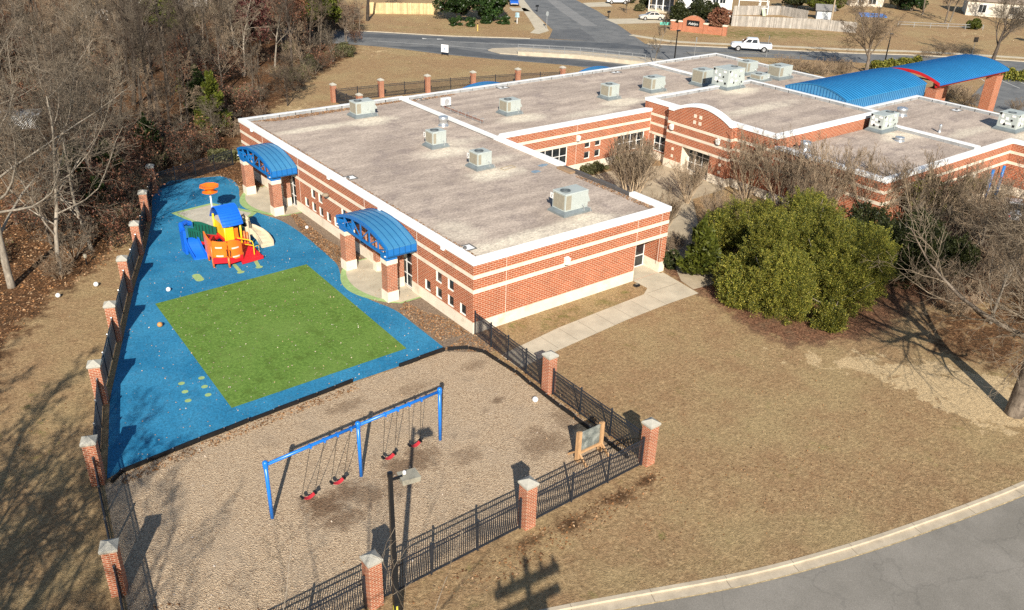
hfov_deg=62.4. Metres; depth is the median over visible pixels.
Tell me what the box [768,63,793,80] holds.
rooftop air unit
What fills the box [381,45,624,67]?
sidewalk
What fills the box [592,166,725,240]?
courtyard paving
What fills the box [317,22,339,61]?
bare tree
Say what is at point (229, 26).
bare tree
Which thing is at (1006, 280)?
bare tree
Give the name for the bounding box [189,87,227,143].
bare tree
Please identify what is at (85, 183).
woodland shrub
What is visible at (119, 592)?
iron fence
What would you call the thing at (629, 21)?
driveway
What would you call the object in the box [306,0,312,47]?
bare tree
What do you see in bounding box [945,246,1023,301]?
woodland shrub
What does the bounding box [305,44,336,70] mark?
woodland shrub
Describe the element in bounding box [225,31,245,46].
woodland shrub
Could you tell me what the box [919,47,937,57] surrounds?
woodland shrub
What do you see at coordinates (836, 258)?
evergreen shrub
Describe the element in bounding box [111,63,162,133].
bare tree
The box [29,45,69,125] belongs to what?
bare tree
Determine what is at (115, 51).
bare tree
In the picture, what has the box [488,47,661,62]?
median island
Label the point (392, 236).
entrance canopy
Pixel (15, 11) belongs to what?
bare tree
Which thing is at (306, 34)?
woodland shrub
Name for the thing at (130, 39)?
bare tree
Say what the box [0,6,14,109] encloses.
bare tree
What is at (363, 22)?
woodland shrub
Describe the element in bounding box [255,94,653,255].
roof leaves
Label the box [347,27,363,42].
woodland shrub
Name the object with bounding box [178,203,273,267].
climbing frame
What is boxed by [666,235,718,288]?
courtyard path
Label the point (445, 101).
mini split unit
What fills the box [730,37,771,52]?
pickup truck
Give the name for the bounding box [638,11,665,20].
sedan
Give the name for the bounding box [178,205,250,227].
sand pad
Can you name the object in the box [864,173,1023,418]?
bare tree
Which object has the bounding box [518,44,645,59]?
median railing
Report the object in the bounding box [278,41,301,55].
woodland shrub
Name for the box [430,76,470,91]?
iron fence
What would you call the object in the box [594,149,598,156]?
window
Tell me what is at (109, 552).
brick pillar
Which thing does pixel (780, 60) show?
woodland shrub
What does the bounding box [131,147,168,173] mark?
woodland shrub
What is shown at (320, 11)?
bare tree
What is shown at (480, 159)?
rooftop air unit
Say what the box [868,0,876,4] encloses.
window
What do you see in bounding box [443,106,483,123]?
pipe rack
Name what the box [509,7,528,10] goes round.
driveway
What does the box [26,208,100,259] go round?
woodland shrub
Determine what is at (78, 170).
cedar tree
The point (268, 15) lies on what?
bare tree
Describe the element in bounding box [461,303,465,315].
window
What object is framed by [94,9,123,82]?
bare tree
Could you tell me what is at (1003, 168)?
blue post
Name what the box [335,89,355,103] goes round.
iron fence
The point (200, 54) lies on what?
woodland shrub
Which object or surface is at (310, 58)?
olive shrub
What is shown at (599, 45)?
road lane
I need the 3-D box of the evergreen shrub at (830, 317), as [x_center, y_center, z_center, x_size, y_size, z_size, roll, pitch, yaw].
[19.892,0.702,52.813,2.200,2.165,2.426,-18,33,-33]
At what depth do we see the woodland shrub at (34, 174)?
70.71 m
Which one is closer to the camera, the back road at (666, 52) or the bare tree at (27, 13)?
the bare tree at (27, 13)
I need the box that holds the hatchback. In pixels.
[509,0,518,5]
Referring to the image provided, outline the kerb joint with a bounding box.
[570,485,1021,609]
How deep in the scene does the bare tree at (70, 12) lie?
107.83 m
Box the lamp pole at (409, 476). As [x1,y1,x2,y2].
[387,468,420,609]
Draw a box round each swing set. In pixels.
[262,387,441,518]
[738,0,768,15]
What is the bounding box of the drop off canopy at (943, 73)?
[888,54,1008,111]
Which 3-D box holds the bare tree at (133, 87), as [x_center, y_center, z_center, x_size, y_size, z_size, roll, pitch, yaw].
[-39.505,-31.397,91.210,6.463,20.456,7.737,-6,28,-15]
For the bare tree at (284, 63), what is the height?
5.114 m
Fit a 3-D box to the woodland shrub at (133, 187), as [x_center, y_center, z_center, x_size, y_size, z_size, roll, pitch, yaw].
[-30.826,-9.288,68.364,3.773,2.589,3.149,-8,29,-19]
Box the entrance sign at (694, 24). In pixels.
[670,15,728,35]
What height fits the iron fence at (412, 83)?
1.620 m
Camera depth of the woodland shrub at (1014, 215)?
63.04 m
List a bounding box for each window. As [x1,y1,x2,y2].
[426,279,430,290]
[437,271,441,283]
[437,287,441,298]
[449,279,453,291]
[449,295,453,306]
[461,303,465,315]
[540,147,566,162]
[584,151,588,158]
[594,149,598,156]
[617,131,643,150]
[653,135,664,152]
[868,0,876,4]
[978,4,987,12]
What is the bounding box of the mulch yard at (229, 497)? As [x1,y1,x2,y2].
[105,351,639,609]
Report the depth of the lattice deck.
86.18 m
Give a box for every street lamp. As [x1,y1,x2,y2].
[674,30,680,58]
[885,33,893,59]
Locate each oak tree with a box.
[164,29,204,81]
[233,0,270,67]
[256,0,277,38]
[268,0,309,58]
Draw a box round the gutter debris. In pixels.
[615,495,1023,609]
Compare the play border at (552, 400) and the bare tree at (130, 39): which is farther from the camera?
the bare tree at (130, 39)
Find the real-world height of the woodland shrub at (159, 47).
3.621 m
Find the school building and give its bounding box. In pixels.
[238,53,1023,333]
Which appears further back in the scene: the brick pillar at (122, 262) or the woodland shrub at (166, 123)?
the woodland shrub at (166, 123)
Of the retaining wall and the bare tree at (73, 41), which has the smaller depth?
the bare tree at (73, 41)
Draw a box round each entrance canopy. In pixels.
[237,143,297,215]
[336,208,416,302]
[463,81,498,87]
[579,66,609,71]
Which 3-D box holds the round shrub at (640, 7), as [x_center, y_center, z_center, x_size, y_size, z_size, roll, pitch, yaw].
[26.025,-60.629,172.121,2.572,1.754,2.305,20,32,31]
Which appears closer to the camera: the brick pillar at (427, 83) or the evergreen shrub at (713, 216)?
the evergreen shrub at (713, 216)
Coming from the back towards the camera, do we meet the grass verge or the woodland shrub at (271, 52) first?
the woodland shrub at (271, 52)
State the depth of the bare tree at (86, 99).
79.25 m
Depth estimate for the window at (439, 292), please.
53.53 m
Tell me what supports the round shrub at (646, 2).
on the lawn ground at (944, 382)
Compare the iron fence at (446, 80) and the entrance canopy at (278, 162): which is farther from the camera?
the iron fence at (446, 80)
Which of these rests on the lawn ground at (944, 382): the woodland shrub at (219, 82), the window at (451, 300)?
the woodland shrub at (219, 82)
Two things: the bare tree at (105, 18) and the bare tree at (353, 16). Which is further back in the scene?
the bare tree at (353, 16)
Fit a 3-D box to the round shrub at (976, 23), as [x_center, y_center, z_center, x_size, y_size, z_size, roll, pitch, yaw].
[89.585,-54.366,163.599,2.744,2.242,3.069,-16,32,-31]
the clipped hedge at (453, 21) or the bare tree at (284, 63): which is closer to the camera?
the bare tree at (284, 63)
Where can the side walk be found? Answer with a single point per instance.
(538, 24)
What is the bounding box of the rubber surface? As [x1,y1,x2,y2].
[107,176,442,478]
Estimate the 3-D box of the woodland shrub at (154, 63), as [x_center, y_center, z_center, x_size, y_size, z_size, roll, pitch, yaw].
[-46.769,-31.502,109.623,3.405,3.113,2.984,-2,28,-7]
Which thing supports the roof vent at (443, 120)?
on the school building
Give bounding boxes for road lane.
[350,33,657,48]
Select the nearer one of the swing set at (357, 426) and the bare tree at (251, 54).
the swing set at (357, 426)
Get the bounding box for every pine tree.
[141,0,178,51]
[301,0,336,43]
[312,0,343,41]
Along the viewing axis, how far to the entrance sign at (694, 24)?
150.13 m
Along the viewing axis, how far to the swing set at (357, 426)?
37.95 m
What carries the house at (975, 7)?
on the lawn ground at (944, 382)
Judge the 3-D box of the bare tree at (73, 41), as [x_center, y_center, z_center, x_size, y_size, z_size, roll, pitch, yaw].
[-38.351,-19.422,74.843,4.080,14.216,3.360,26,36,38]
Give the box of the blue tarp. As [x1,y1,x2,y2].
[858,12,886,17]
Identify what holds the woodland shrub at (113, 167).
on the lawn ground at (944, 382)
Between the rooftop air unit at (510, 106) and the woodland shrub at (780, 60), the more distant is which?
the woodland shrub at (780, 60)
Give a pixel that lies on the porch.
(661, 6)
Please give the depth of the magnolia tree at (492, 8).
153.74 m
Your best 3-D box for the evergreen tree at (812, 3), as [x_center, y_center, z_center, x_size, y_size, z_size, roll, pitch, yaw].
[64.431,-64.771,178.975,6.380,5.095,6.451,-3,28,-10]
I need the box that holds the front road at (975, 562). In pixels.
[621,496,1023,609]
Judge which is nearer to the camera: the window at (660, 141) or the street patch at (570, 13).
the window at (660, 141)
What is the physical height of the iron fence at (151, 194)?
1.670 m
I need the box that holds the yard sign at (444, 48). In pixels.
[441,44,447,52]
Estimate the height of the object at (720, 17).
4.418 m
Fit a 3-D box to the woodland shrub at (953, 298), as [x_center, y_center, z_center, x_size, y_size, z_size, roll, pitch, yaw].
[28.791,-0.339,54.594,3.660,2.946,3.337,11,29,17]
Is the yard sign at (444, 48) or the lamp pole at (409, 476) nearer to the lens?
the lamp pole at (409, 476)
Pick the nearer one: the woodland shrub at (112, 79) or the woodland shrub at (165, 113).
the woodland shrub at (165, 113)
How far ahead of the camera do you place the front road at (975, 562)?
34.32 m
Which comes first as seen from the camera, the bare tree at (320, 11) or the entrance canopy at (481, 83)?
the entrance canopy at (481, 83)
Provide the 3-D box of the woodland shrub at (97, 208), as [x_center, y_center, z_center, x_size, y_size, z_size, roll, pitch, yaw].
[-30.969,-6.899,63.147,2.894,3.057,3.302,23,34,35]
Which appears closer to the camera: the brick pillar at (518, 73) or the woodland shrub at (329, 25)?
the brick pillar at (518, 73)
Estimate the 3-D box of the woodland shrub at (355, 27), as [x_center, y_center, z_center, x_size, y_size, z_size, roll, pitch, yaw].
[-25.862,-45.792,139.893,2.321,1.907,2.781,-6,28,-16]
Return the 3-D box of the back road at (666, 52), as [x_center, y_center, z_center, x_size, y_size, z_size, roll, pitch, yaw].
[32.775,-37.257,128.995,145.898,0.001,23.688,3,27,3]
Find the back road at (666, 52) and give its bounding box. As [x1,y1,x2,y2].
[280,29,1023,70]
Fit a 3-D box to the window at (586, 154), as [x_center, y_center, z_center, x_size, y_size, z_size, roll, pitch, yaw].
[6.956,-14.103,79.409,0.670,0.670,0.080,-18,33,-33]
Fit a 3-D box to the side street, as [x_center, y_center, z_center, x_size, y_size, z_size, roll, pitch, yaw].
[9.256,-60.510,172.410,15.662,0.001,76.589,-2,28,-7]
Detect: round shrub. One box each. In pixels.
[634,3,645,10]
[639,0,650,5]
[966,18,982,28]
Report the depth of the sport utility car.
180.16 m
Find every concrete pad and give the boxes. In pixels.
[245,186,300,214]
[346,259,419,301]
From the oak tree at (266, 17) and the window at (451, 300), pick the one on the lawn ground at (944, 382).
the oak tree at (266, 17)
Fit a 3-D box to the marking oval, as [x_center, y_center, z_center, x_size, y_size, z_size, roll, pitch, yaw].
[-21.193,-1.855,57.072,0.550,0.001,1.300,-18,33,-33]
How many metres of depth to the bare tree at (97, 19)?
107.08 m
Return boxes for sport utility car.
[606,0,629,3]
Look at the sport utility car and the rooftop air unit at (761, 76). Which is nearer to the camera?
the rooftop air unit at (761, 76)
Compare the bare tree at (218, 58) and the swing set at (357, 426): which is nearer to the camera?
the swing set at (357, 426)
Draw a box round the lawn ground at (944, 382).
[0,0,1023,609]
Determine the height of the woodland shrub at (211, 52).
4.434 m
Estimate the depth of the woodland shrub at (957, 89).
110.55 m
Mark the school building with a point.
(520, 242)
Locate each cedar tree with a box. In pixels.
[58,140,102,189]
[80,174,120,221]
[92,137,131,190]
[133,112,167,164]
[174,72,189,93]
[183,64,205,113]
[194,70,232,132]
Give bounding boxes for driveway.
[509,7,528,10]
[583,2,610,6]
[606,18,664,23]
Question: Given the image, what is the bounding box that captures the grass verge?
[380,431,1023,609]
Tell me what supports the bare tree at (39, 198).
on the lawn ground at (944, 382)
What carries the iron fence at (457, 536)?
on the lawn ground at (944, 382)
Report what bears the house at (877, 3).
on the lawn ground at (944, 382)
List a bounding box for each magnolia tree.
[432,0,481,21]
[477,0,509,19]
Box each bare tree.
[0,0,36,87]
[0,0,38,37]
[0,0,154,288]
[0,1,21,75]
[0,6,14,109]
[0,6,140,273]
[0,23,11,92]
[0,71,109,248]
[0,84,24,164]
[0,106,41,224]
[0,144,65,243]
[6,35,128,173]
[7,0,68,68]
[7,13,87,171]
[10,3,40,94]
[16,10,67,80]
[19,4,68,61]
[26,91,72,225]
[29,38,100,171]
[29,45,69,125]
[32,0,59,46]
[35,0,83,55]
[35,21,97,136]
[40,0,96,47]
[44,0,105,86]
[50,0,93,157]
[52,66,109,135]
[53,13,114,129]
[54,0,100,36]
[56,23,104,92]
[64,0,100,49]
[68,0,100,51]
[74,51,134,140]
[81,0,107,52]
[82,10,125,90]
[86,0,116,77]
[89,54,132,149]
[94,0,130,23]
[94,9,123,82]
[95,0,116,34]
[95,5,147,145]
[98,0,157,109]
[100,0,129,52]
[105,0,144,90]
[108,0,170,127]
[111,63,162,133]
[117,1,137,58]
[118,0,180,135]
[121,0,157,104]
[122,0,162,114]
[140,0,179,95]
[141,30,188,147]
[152,50,200,136]
[154,2,197,130]
[160,0,217,64]
[167,0,195,37]
[172,0,198,37]
[178,9,214,76]
[189,0,209,50]
[189,0,211,45]
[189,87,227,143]
[194,8,241,89]
[204,0,236,72]
[205,1,231,46]
[206,0,241,67]
[209,0,238,52]
[209,0,276,75]
[239,29,261,105]
[239,42,274,100]
[239,497,469,609]
[263,0,290,56]
[265,0,294,67]
[266,50,303,105]
[268,0,304,63]
[276,47,295,86]
[286,21,315,65]
[298,0,332,53]
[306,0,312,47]
[307,0,332,50]
[314,4,317,43]
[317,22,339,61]
[335,8,355,42]
[336,1,353,40]
[344,0,363,32]
[353,0,365,29]
[366,0,369,20]
[647,11,674,60]
[834,0,905,69]
[838,0,874,25]
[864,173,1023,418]
[943,0,959,22]
[949,0,965,21]
[949,159,1023,267]
[966,225,1023,323]
[987,0,1023,59]
[993,155,1023,217]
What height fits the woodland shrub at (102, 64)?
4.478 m
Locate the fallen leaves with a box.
[122,167,665,609]
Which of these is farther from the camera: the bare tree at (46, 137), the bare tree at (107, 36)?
the bare tree at (107, 36)
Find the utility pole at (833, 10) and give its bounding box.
[830,0,835,24]
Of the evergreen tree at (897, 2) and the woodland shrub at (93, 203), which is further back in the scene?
the evergreen tree at (897, 2)
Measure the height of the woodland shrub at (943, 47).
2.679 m
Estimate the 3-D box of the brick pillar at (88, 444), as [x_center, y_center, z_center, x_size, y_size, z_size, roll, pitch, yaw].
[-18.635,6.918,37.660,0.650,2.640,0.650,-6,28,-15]
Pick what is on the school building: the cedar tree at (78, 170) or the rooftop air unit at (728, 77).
the rooftop air unit at (728, 77)
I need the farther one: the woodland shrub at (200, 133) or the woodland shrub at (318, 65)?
the woodland shrub at (318, 65)
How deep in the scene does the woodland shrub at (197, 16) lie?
142.72 m
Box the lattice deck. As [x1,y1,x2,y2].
[1,108,44,128]
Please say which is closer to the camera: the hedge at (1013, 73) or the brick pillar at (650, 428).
the brick pillar at (650, 428)
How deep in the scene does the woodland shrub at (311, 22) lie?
137.74 m
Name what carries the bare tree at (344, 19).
on the lawn ground at (944, 382)
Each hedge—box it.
[207,148,239,161]
[448,15,475,26]
[480,14,510,24]
[862,55,922,68]
[1001,66,1023,81]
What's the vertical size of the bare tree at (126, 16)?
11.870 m
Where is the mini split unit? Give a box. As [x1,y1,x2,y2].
[441,97,450,108]
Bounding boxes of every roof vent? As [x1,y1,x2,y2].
[438,115,448,126]
[799,140,811,151]
[894,136,904,141]
[897,106,908,116]
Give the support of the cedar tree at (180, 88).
on the lawn ground at (944, 382)
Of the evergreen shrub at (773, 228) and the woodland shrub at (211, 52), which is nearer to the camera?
the evergreen shrub at (773, 228)
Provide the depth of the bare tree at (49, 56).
64.83 m
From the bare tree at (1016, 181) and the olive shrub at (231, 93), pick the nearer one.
the bare tree at (1016, 181)
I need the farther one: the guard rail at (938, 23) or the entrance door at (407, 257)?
the guard rail at (938, 23)
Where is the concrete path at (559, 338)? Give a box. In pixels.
[501,265,696,367]
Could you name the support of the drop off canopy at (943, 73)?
on the lawn ground at (944, 382)
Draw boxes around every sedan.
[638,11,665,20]
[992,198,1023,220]
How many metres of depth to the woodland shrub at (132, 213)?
62.60 m
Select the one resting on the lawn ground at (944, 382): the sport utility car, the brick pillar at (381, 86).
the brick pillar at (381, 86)
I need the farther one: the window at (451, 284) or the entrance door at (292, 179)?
the entrance door at (292, 179)
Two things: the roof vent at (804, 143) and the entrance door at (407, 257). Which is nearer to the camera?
the entrance door at (407, 257)
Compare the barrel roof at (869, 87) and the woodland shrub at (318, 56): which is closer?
the barrel roof at (869, 87)
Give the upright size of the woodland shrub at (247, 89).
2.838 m
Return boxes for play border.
[110,378,352,482]
[399,346,444,366]
[447,345,628,458]
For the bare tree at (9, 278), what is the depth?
51.46 m
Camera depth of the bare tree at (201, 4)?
114.14 m
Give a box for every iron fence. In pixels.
[91,457,109,538]
[93,378,102,451]
[101,317,116,384]
[112,565,123,609]
[116,270,127,323]
[127,234,139,278]
[139,203,146,240]
[147,177,153,207]
[155,148,233,188]
[298,575,366,609]
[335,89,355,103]
[336,85,378,100]
[382,498,521,597]
[384,79,424,96]
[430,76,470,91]
[474,310,542,383]
[476,73,515,82]
[521,72,559,79]
[536,436,645,518]
[552,368,641,454]
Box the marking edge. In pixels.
[172,203,256,221]
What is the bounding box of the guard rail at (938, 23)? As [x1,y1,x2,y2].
[897,21,983,29]
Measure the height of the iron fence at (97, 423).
1.670 m
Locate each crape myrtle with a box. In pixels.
[605,133,668,192]
[613,128,658,185]
[650,185,689,228]
[669,152,714,203]
[698,180,744,217]
[714,119,780,199]
[745,124,819,208]
[782,163,854,209]
[796,127,871,205]
[833,142,919,211]
[882,144,978,227]
[933,156,1016,239]
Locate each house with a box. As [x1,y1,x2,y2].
[678,0,732,21]
[814,4,835,19]
[846,0,883,6]
[962,0,1023,17]
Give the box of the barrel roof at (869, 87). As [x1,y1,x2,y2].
[785,68,926,106]
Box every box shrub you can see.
[580,163,597,173]
[591,160,609,170]
[663,248,679,269]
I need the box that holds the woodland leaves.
[0,142,207,346]
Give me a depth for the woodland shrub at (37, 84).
93.82 m
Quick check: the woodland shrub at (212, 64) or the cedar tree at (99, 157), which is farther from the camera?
the woodland shrub at (212, 64)
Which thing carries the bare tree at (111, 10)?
on the lawn ground at (944, 382)
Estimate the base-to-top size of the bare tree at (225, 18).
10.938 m
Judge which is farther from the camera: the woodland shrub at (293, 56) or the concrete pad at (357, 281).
the woodland shrub at (293, 56)
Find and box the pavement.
[629,34,1023,58]
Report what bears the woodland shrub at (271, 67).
on the lawn ground at (944, 382)
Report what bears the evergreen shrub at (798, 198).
on the lawn ground at (944, 382)
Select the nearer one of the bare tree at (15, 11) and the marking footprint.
the marking footprint
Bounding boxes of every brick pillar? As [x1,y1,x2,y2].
[79,434,105,486]
[86,359,108,403]
[98,538,127,597]
[103,300,122,340]
[116,255,132,291]
[129,220,143,254]
[137,189,150,221]
[145,164,157,192]
[329,83,336,102]
[355,93,362,98]
[359,549,383,609]
[377,78,383,97]
[424,74,430,92]
[470,70,476,83]
[515,68,520,80]
[518,475,539,530]
[541,350,558,394]
[559,66,565,73]
[638,417,660,466]
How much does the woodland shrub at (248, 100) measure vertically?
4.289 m
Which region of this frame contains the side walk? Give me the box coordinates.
[518,0,548,33]
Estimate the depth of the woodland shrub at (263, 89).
97.71 m
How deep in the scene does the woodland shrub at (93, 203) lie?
61.89 m
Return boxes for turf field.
[156,264,405,407]
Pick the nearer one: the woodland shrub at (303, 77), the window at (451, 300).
the window at (451, 300)
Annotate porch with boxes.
[648,0,673,12]
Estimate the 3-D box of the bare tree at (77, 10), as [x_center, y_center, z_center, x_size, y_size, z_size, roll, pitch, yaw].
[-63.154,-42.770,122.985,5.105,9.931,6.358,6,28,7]
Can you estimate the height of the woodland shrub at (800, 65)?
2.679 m
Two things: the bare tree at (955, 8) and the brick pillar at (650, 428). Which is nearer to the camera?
the brick pillar at (650, 428)
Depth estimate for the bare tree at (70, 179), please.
56.77 m
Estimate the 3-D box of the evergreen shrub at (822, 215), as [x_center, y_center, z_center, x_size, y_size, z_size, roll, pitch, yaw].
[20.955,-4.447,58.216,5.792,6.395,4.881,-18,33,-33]
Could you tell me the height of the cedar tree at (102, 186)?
3.922 m
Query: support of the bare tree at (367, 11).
on the lawn ground at (944, 382)
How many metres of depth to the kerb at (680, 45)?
138.70 m
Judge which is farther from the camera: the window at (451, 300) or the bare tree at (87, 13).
the bare tree at (87, 13)
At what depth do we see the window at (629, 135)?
82.40 m
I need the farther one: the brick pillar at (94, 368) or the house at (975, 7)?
the house at (975, 7)
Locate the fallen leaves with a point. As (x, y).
(327, 251)
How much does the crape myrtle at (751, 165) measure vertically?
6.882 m
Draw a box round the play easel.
[568,421,608,467]
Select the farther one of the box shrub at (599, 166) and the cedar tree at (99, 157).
the box shrub at (599, 166)
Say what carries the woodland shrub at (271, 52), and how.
on the lawn ground at (944, 382)
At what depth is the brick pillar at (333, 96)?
99.12 m
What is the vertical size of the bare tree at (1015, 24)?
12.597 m
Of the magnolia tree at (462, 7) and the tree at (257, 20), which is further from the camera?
the magnolia tree at (462, 7)
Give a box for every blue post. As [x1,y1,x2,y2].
[981,169,994,198]
[995,165,1005,194]
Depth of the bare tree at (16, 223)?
61.99 m
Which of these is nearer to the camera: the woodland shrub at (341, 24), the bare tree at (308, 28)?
the bare tree at (308, 28)
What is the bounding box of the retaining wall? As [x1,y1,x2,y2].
[518,51,644,64]
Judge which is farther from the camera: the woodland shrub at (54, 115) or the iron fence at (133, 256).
the woodland shrub at (54, 115)
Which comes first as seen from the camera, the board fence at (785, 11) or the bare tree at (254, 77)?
the bare tree at (254, 77)
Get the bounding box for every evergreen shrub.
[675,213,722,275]
[707,207,736,255]
[710,248,754,289]
[714,265,758,309]
[715,194,787,258]
[735,207,820,301]
[743,239,819,325]
[774,185,836,229]
[788,196,857,261]
[799,217,884,318]
[808,299,848,333]
[835,217,902,305]
[840,198,900,245]
[879,215,952,288]
[888,206,951,249]
[935,232,983,276]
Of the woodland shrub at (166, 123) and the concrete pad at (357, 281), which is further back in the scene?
the woodland shrub at (166, 123)
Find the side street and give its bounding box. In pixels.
[524,0,644,43]
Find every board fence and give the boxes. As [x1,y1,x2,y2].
[370,2,437,13]
[731,15,857,32]
[733,6,808,18]
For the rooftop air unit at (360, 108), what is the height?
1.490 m
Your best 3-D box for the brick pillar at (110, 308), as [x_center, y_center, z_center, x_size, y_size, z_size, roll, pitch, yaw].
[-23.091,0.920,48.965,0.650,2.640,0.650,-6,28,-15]
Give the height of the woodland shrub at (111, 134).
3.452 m
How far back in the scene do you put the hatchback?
172.82 m
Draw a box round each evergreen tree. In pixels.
[669,0,691,22]
[688,0,709,20]
[705,0,721,24]
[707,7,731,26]
[781,0,810,7]
[805,0,832,10]
[822,0,847,8]
[889,0,907,8]
[900,0,928,10]
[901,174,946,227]
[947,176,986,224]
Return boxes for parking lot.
[966,78,1023,112]
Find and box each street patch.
[548,0,596,25]
[549,28,594,40]
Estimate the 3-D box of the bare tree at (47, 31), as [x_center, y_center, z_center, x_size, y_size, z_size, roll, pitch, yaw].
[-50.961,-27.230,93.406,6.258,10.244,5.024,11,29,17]
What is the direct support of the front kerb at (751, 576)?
on the lawn ground at (944, 382)
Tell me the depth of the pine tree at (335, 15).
131.25 m
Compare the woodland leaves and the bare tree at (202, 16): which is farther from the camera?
the bare tree at (202, 16)
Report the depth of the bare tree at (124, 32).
100.39 m
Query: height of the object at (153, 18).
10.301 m
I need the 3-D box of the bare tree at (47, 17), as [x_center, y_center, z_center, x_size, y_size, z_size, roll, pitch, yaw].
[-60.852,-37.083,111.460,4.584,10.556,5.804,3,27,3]
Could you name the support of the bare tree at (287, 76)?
on the lawn ground at (944, 382)
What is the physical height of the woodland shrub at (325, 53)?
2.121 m
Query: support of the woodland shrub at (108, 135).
on the lawn ground at (944, 382)
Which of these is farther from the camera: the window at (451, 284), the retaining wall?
the retaining wall
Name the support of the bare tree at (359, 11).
on the lawn ground at (944, 382)
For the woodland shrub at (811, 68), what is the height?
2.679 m
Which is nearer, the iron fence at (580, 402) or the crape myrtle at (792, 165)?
the iron fence at (580, 402)
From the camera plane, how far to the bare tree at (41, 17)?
102.52 m
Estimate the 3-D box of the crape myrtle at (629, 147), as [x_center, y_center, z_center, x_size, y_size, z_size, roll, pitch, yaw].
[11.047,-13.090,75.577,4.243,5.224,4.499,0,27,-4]
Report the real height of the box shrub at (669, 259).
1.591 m
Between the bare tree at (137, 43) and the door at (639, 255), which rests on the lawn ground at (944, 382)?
the bare tree at (137, 43)
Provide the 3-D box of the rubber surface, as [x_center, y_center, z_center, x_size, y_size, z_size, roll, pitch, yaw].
[-22.329,-2.075,57.439,19.601,0.001,39.050,-18,33,-33]
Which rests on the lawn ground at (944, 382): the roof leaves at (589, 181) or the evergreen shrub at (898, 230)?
the evergreen shrub at (898, 230)
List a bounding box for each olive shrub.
[223,87,248,102]
[281,66,305,80]
[300,53,320,70]
[334,41,355,56]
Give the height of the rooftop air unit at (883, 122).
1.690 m
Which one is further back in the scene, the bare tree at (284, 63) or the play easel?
the bare tree at (284, 63)
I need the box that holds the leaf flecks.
[108,195,612,609]
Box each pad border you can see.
[239,186,300,215]
[340,258,420,302]
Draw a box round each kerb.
[317,29,1023,61]
[541,481,1023,609]
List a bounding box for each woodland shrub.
[0,13,11,31]
[0,39,26,72]
[0,83,33,117]
[0,185,48,232]
[2,74,34,102]
[3,123,30,139]
[6,29,41,59]
[7,74,36,94]
[12,185,89,231]
[21,164,51,184]
[22,65,69,103]
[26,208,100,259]
[32,102,66,125]
[32,249,75,279]
[34,152,120,211]
[44,172,122,237]
[50,189,94,228]
[56,90,115,132]
[67,198,149,249]
[68,133,153,185]
[71,115,139,160]
[76,193,117,229]
[78,39,117,57]
[78,52,119,85]
[80,48,106,70]
[88,125,148,176]
[88,196,146,234]
[89,124,128,146]
[92,156,164,207]
[98,179,149,225]
[101,26,137,57]
[105,74,121,85]
[105,112,171,156]
[106,155,158,191]
[111,174,153,202]
[119,141,163,179]
[121,108,171,139]
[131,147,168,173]
[133,102,156,121]
[138,123,183,170]
[140,55,165,72]
[142,86,162,101]
[144,109,190,142]
[147,118,192,148]
[151,39,172,55]
[156,133,199,164]
[164,110,189,131]
[168,114,222,159]
[174,72,230,103]
[177,111,196,130]
[179,16,200,31]
[188,123,220,151]
[189,11,210,24]
[192,44,215,64]
[199,76,249,110]
[199,100,241,134]
[201,42,235,72]
[204,51,242,77]
[205,48,247,79]
[211,112,233,136]
[220,117,239,137]
[223,81,263,117]
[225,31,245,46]
[225,85,255,106]
[239,81,272,102]
[246,101,267,115]
[252,42,280,61]
[254,19,281,43]
[264,65,284,75]
[277,33,303,50]
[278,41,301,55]
[280,68,310,90]
[281,28,313,51]
[283,19,304,33]
[285,50,300,62]
[291,24,307,35]
[293,62,316,79]
[295,70,310,83]
[298,54,326,73]
[299,32,323,52]
[301,16,324,29]
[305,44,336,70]
[307,20,334,37]
[314,17,340,35]
[321,48,338,61]
[333,19,350,30]
[334,2,365,28]
[336,47,347,57]
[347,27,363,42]
[349,24,362,32]
[666,230,690,252]
[669,231,688,245]
[774,53,788,62]
[785,56,800,69]
[790,54,813,71]
[802,57,822,74]
[816,57,837,75]
[826,56,849,72]
[836,58,857,73]
[902,188,997,240]
[908,254,973,300]
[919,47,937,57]
[929,41,948,55]
[929,277,984,318]
[939,190,1023,257]
[945,90,955,100]
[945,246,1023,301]
[947,83,966,97]
[948,42,963,53]
[948,83,973,99]
[957,89,979,104]
[963,92,981,106]
[970,233,1023,283]
[972,196,1023,248]
[994,250,1023,297]
[1004,97,1023,109]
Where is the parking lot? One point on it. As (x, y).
(1010, 92)
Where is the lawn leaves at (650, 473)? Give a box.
[0,315,975,594]
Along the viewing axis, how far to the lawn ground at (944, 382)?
47.77 m
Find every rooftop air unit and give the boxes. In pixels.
[347,98,378,119]
[422,127,449,149]
[465,147,495,171]
[496,96,523,116]
[547,184,591,217]
[597,82,621,100]
[639,74,666,93]
[688,67,712,87]
[708,64,745,90]
[737,59,758,75]
[747,71,771,81]
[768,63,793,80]
[864,110,898,134]
[992,109,1023,133]
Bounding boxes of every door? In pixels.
[281,175,296,205]
[385,251,411,287]
[634,243,644,266]
[687,149,709,175]
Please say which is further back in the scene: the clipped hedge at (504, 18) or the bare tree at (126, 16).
the clipped hedge at (504, 18)
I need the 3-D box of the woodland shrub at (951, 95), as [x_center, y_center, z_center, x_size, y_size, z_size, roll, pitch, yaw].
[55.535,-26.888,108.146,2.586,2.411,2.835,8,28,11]
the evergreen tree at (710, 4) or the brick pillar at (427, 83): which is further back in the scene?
the evergreen tree at (710, 4)

